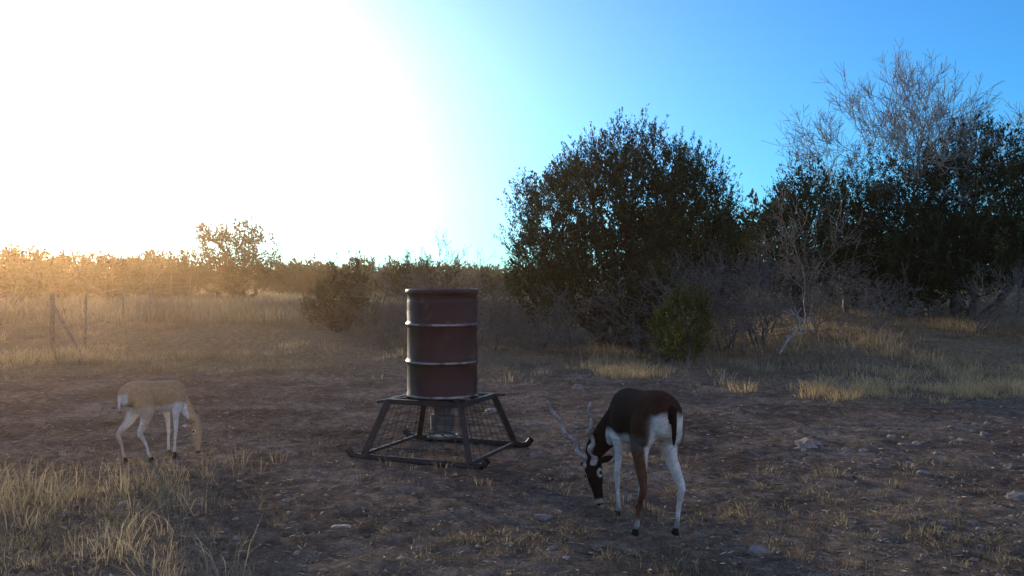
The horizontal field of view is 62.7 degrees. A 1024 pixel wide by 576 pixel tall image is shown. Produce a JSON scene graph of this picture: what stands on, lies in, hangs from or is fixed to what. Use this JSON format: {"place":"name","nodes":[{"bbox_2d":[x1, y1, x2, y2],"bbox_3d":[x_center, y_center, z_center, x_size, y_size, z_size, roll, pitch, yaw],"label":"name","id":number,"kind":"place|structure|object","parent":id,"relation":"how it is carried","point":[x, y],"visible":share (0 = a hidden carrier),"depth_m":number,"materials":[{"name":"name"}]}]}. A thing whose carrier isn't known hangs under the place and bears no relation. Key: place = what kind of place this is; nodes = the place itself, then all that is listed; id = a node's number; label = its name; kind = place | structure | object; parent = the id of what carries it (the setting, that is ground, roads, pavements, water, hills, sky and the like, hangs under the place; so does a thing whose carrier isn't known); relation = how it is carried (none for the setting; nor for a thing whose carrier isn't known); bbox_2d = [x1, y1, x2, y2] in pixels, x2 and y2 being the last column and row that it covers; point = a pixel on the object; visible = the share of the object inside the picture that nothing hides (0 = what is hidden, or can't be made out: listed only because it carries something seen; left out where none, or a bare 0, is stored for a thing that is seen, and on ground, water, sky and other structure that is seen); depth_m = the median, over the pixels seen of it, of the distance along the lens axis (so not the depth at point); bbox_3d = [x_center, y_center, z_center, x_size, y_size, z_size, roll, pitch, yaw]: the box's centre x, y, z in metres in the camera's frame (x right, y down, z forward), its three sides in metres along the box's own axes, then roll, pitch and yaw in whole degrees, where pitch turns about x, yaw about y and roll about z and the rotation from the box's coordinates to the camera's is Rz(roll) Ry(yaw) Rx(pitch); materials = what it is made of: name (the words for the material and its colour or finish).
{"place":"outdoors","nodes":[
{"label":"outdoors","id":0,"kind":"place"},
{"bbox_2d":[0,285,1023,575],"bbox_3d":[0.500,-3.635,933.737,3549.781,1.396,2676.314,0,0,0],"label":"ground","id":1,"kind":"structure","parent":0,"point":[344,543],"depth_m":6.56,"materials":[{"name":"brown soil"}]},
{"bbox_2d":[0,230,66,302],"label":"juniper tree","id":2,"kind":"object","parent":1,"relation":"on","point":[15,256],"visible":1,"depth_m":32.88,"materials":[{"name":"green plant"}]},
{"bbox_2d":[0,274,190,355],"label":"wire fence","id":3,"kind":"object","parent":1,"relation":"on","point":[53,309],"visible":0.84,"depth_m":18.18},
{"bbox_2d":[52,242,157,301],"bbox_3d":[-17.392,-0.605,35.979,4.461,2.833,1.959,0,0,0],"label":"juniper tree","id":4,"kind":"object","parent":1,"relation":"on","point":[125,270],"visible":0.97,"depth_m":35.90,"materials":[{"name":"green plant"}]},
{"bbox_2d":[115,380,203,462],"bbox_3d":[-2.850,1.065,6.810,0.719,0.668,0.352,0,0,-41],"label":"blackbuck doe","id":5,"kind":"object","parent":1,"relation":"on","point":[144,400],"visible":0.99,"depth_m":6.71,"materials":[{"name":"fur"}]},
{"bbox_2d":[164,210,298,299],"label":"oak tree","id":6,"kind":"object","parent":1,"relation":"on","point":[227,267],"visible":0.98,"depth_m":41.78,"materials":[{"name":"green plant"}]},
{"bbox_2d":[297,248,391,332],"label":"juniper shrub","id":7,"kind":"object","parent":1,"relation":"on","point":[324,292],"visible":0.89,"depth_m":21.82,"materials":[{"name":"green plant"}]},
{"bbox_2d":[326,278,422,346],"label":"dead shrub","id":8,"kind":"object","parent":1,"relation":"on","point":[380,331],"visible":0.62,"depth_m":18.65,"materials":[{"name":"brown plant"}]},
{"bbox_2d":[366,280,406,337],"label":"dead shrub","id":9,"kind":"object","parent":1,"relation":"on","point":[383,306],"visible":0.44,"depth_m":20.09,"materials":[{"name":"brown plant"}]},
{"bbox_2d":[374,248,464,301],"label":"juniper shrub","id":10,"kind":"object","parent":1,"relation":"on","point":[403,269],"visible":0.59,"depth_m":29.79,"materials":[{"name":"green plant"}]},
{"bbox_2d":[337,228,520,338],"bbox_3d":[-1.748,-0.018,18.428,3.530,2.750,2.804,0,0,-33],"label":"bare tree","id":11,"kind":"object","parent":1,"relation":"on","point":[418,278],"visible":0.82,"depth_m":18.64,"materials":[{"name":"brown plant"}]},
{"bbox_2d":[384,270,480,343],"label":"dead shrub","id":12,"kind":"object","parent":1,"relation":"on","point":[423,282],"visible":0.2,"depth_m":17.20,"materials":[{"name":"brown plant"}]},
{"bbox_2d":[345,289,533,469],"bbox_3d":[-0.585,0.700,7.053,1.285,1.388,1.008,0,0,22],"label":"deer feeder","id":13,"kind":"object","parent":1,"relation":"on","point":[442,360],"visible":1,"depth_m":6.80,"materials":[{"name":"paint"}]},
{"bbox_2d":[448,256,531,324],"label":"juniper shrub","id":14,"kind":"object","parent":1,"relation":"on","point":[482,275],"visible":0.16,"depth_m":23.92,"materials":[{"name":"green plant"}]},
{"bbox_2d":[457,278,526,345],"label":"dead shrub","id":15,"kind":"object","parent":1,"relation":"on","point":[490,307],"visible":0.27,"depth_m":19.35,"materials":[{"name":"plant"}]},
{"bbox_2d":[477,283,539,352],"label":"dead shrub","id":16,"kind":"object","parent":1,"relation":"on","point":[496,335],"visible":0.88,"depth_m":17.33,"materials":[{"name":"plant"}]},
{"bbox_2d":[469,281,551,349],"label":"dead shrub","id":17,"kind":"object","parent":1,"relation":"on","point":[516,338],"visible":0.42,"depth_m":18.34,"materials":[{"name":"plant"}]},
{"bbox_2d":[0,304,1023,575],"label":"dry grass","id":18,"kind":"structure","parent":1,"relation":"on","point":[986,386],"depth_m":12.51,"materials":[{"name":"beige plant"}]},
{"bbox_2d":[0,176,1023,300],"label":"distant treeline","id":19,"kind":"object","parent":1,"relation":"on","point":[307,274],"visible":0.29,"depth_m":43.66,"materials":[{"name":"green plant"}]},
{"bbox_2d":[0,366,1023,575],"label":"rocks","id":20,"kind":"object","parent":1,"relation":"on","point":[802,444],"visible":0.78,"depth_m":6.07,"materials":[{"name":"stone"}]},
{"bbox_2d":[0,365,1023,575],"bbox_3d":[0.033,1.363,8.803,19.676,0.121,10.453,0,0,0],"label":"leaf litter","id":21,"kind":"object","parent":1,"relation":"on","point":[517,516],"visible":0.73,"depth_m":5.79,"materials":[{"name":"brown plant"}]},
{"bbox_2d":[480,266,605,355],"bbox_3d":[0.611,0.594,17.419,2.468,2.108,2.830,0,0,30],"label":"dead shrub","id":22,"kind":"object","parent":1,"relation":"on","point":[548,340],"visible":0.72,"depth_m":17.18,"materials":[{"name":"plant"}]},
{"bbox_2d":[522,285,610,344],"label":"dead shrub","id":23,"kind":"object","parent":1,"relation":"on","point":[568,329],"visible":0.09,"depth_m":19.91,"materials":[{"name":"plant"}]},
{"bbox_2d":[504,272,655,354],"bbox_3d":[1.373,0.632,16.888,3.098,1.992,1.861,0,0,29],"label":"dead shrub","id":24,"kind":"object","parent":1,"relation":"on","point":[569,321],"visible":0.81,"depth_m":17.04,"materials":[{"name":"plant"}]},
{"bbox_2d":[547,388,685,535],"bbox_3d":[0.690,1.001,5.158,0.426,0.820,1.111,0,0,-31],"label":"blackbuck antelope","id":25,"kind":"object","parent":1,"relation":"on","point":[640,422],"visible":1,"depth_m":4.84,"materials":[{"name":"fur"}]},
{"bbox_2d":[490,103,760,349],"bbox_3d":[2.476,-1.248,18.117,5.909,5.330,3.524,0,0,0],"label":"juniper tree","id":26,"kind":"object","parent":1,"relation":"on","point":[577,261],"visible":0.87,"depth_m":17.59,"materials":[{"name":"green plant"}]},
{"bbox_2d":[583,274,667,356],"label":"dead shrub","id":27,"kind":"object","parent":1,"relation":"on","point":[628,325],"visible":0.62,"depth_m":16.34,"materials":[{"name":"plant"}]},
{"bbox_2d":[614,254,685,355],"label":"shrub","id":28,"kind":"object","parent":1,"relation":"on","point":[635,292],"visible":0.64,"depth_m":16.08,"materials":[{"name":"green plant"}]},
{"bbox_2d":[621,254,738,363],"bbox_3d":[3.133,0.494,15.537,2.025,2.201,3.085,0,0,30],"label":"dead shrub","id":29,"kind":"object","parent":1,"relation":"on","point":[665,293],"visible":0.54,"depth_m":15.29,"materials":[{"name":"plant"}]},
{"bbox_2d":[641,280,721,365],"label":"juniper shrub","id":30,"kind":"object","parent":1,"relation":"on","point":[688,335],"visible":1,"depth_m":14.62,"materials":[{"name":"green plant"}]},
{"bbox_2d":[599,235,789,357],"bbox_3d":[3.532,0.231,16.773,2.612,2.696,4.351,0,0,-26],"label":"dead shrub","id":31,"kind":"object","parent":1,"relation":"on","point":[669,266],"visible":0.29,"depth_m":16.61,"materials":[{"name":"plant"}]},
{"bbox_2d":[645,247,796,353],"bbox_3d":[3.966,0.269,15.615,2.521,2.045,2.393,0,0,23],"label":"dead shrub","id":32,"kind":"object","parent":1,"relation":"on","point":[737,327],"visible":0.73,"depth_m":15.43,"materials":[{"name":"plant"}]},
{"bbox_2d":[685,247,821,349],"bbox_3d":[4.485,0.222,16.272,2.819,2.130,2.105,0,0,26],"label":"dead shrub","id":33,"kind":"object","parent":1,"relation":"on","point":[766,310],"visible":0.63,"depth_m":16.15,"materials":[{"name":"plant"}]},
{"bbox_2d":[689,247,871,351],"bbox_3d":[4.707,0.501,16.922,3.256,2.905,3.581,0,0,-22],"label":"dead shrub","id":34,"kind":"object","parent":1,"relation":"on","point":[771,306],"visible":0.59,"depth_m":16.65,"materials":[{"name":"plant"}]},
{"bbox_2d":[743,144,846,318],"bbox_3d":[7.122,-1.349,21.087,2.598,4.476,2.084,0,0,-37],"label":"juniper tree","id":35,"kind":"object","parent":1,"relation":"on","point":[805,195],"visible":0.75,"depth_m":20.85,"materials":[{"name":"green plant"}]},
{"bbox_2d":[779,307,814,353],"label":"fallen branch","id":36,"kind":"object","parent":1,"relation":"on","point":[786,342],"visible":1,"depth_m":14.88,"materials":[{"name":"grey wood"}]},
{"bbox_2d":[749,182,880,325],"bbox_3d":[6.729,-0.745,19.135,2.985,3.338,2.979,0,0,-16],"label":"bare tree","id":37,"kind":"object","parent":1,"relation":"on","point":[799,268],"visible":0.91,"depth_m":18.93,"materials":[{"name":"plant"}]},
{"bbox_2d":[768,253,898,332],"bbox_3d":[6.795,0.301,18.056,2.138,2.193,2.641,0,0,-31],"label":"dead shrub","id":38,"kind":"object","parent":1,"relation":"on","point":[825,296],"visible":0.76,"depth_m":18.11,"materials":[{"name":"plant"}]},
{"bbox_2d":[761,97,910,311],"bbox_3d":[8.371,-2.135,22.349,3.370,5.698,3.104,0,0,0],"label":"bare tree","id":39,"kind":"object","parent":1,"relation":"on","point":[816,149],"visible":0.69,"depth_m":22.08,"materials":[{"name":"brown plant"}]},
{"bbox_2d":[825,285,921,340],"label":"dead shrub","id":40,"kind":"object","parent":1,"relation":"on","point":[870,314],"visible":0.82,"depth_m":17.20,"materials":[{"name":"plant"}]},
{"bbox_2d":[807,128,974,314],"bbox_3d":[9.689,-1.680,22.074,4.660,4.974,3.668,0,0,0],"label":"juniper tree","id":41,"kind":"object","parent":1,"relation":"on","point":[874,233],"visible":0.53,"depth_m":21.66,"materials":[{"name":"green plant"}]},
{"bbox_2d":[841,260,943,331],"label":"dead shrub","id":42,"kind":"object","parent":1,"relation":"on","point":[890,294],"visible":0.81,"depth_m":18.30,"materials":[{"name":"plant"}]},
{"bbox_2d":[796,38,1006,316],"bbox_3d":[10.013,-2.951,20.585,5.501,7.505,5.635,0,0,0],"label":"bare tree","id":43,"kind":"object","parent":1,"relation":"on","point":[897,139],"visible":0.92,"depth_m":20.58,"materials":[{"name":"brown plant"}]},
{"bbox_2d":[876,102,1023,322],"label":"juniper tree","id":44,"kind":"object","parent":1,"relation":"on","point":[975,241],"visible":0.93,"depth_m":19.73,"materials":[{"name":"green plant"}]},
{"bbox_2d":[925,99,1023,315],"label":"bare tree","id":45,"kind":"object","parent":1,"relation":"on","point":[1018,311],"visible":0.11,"depth_m":21.55,"materials":[{"name":"brown plant"}]},
{"bbox_2d":[942,259,1023,342],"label":"dead shrub","id":46,"kind":"object","parent":1,"relation":"on","point":[981,330],"visible":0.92,"depth_m":17.76,"materials":[{"name":"plant"}]},
{"bbox_2d":[978,255,1023,310],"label":"dead shrub","id":47,"kind":"object","parent":1,"relation":"on","point":[1004,277],"visible":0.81,"depth_m":17.94,"materials":[{"name":"plant"}]},
{"bbox_2d":[0,284,1023,324],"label":"meadow grass","id":48,"kind":"structure","parent":0,"point":[276,304],"depth_m":27.02,"materials":[{"name":"brown plant"}]},
{"bbox_2d":[0,0,1023,283],"label":"sky","id":49,"kind":"structure","parent":0,"point":[351,125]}
]}

